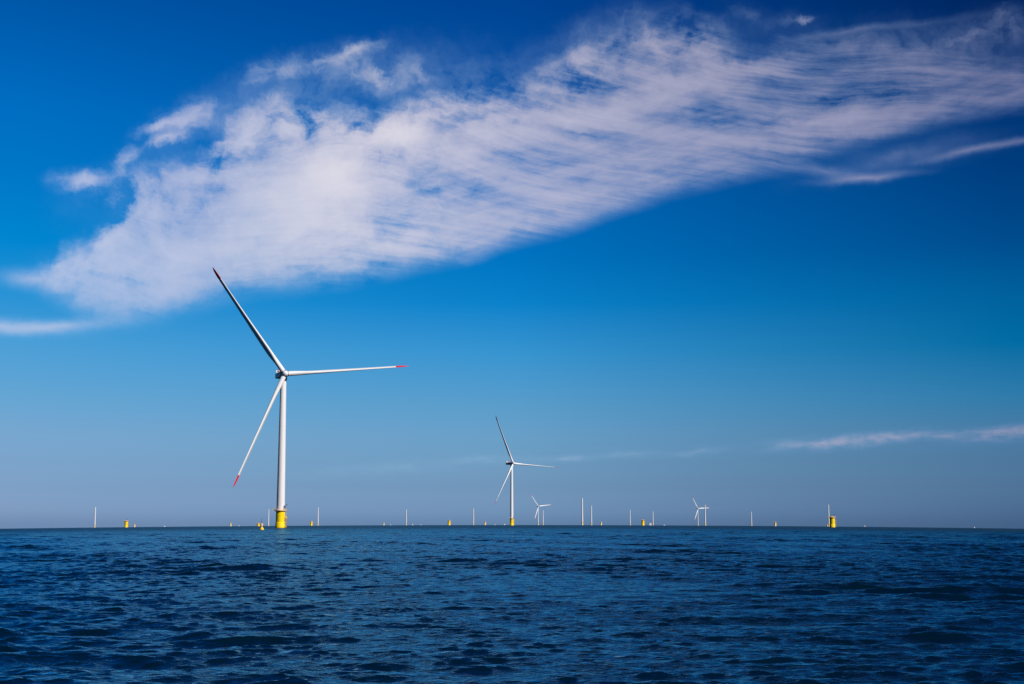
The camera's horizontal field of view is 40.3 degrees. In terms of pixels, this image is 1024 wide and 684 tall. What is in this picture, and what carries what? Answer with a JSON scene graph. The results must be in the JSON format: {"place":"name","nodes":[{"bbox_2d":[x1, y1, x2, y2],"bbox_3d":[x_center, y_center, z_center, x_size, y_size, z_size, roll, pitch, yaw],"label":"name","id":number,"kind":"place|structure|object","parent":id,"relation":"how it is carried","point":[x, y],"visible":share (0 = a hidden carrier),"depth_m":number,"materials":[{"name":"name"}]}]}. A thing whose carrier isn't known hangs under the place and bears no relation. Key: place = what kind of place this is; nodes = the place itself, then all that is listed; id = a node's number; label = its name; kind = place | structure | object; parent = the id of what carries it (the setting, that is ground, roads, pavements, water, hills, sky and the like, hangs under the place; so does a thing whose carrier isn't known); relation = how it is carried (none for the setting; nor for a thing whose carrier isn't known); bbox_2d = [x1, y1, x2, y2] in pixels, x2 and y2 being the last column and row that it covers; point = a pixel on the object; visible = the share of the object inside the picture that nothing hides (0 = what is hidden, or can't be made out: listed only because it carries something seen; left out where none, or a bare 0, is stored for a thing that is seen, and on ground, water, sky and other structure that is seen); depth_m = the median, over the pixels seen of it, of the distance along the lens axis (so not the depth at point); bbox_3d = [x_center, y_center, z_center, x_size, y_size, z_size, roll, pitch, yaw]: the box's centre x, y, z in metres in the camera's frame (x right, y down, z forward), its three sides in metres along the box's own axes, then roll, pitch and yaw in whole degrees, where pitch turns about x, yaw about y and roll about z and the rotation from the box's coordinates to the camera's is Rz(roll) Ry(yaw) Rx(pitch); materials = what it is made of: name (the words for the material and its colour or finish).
{"place":"outdoors","nodes":[
{"label":"outdoors","id":0,"kind":"place"},
{"bbox_2d":[0,525,1023,683],"bbox_3d":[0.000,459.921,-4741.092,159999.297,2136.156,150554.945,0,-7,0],"label":"water","id":1,"kind":"structure","parent":0,"point":[511,604],"depth_m":34.97,"materials":[{"name":"blue liquid"}]},
{"bbox_2d":[213,268,405,527],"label":"wind turbine","id":2,"kind":"object","parent":1,"relation":"in","point":[282,374],"visible":0.98,"depth_m":876.75,"materials":[{"name":"white metal"}]},
{"bbox_2d":[495,417,559,524],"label":"wind turbine","id":3,"kind":"object","parent":1,"relation":"in","point":[511,463],"visible":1,"depth_m":2185.57,"materials":[{"name":"white metal"}]},
{"bbox_2d":[531,495,551,524],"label":"wind turbine","id":4,"kind":"object","parent":1,"relation":"in","point":[538,510],"visible":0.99,"depth_m":7242.56,"materials":[{"name":"white metal"}]},
{"bbox_2d":[581,498,583,524],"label":"turbine tower","id":5,"kind":"structure","parent":1,"relation":"in","point":[582,513],"depth_m":4823.67,"materials":[{"name":"white metal"}]},
{"bbox_2d":[828,514,835,526],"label":"turbine foundation","id":6,"kind":"object","parent":1,"relation":"in","point":[832,521],"visible":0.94,"depth_m":1544.86,"materials":[{"name":"yellow paint"}]},
{"bbox_2d":[0,0,1023,528],"label":"sky","id":7,"kind":"structure","parent":0,"point":[737,259],"materials":[{"name":"blue"}]}
]}

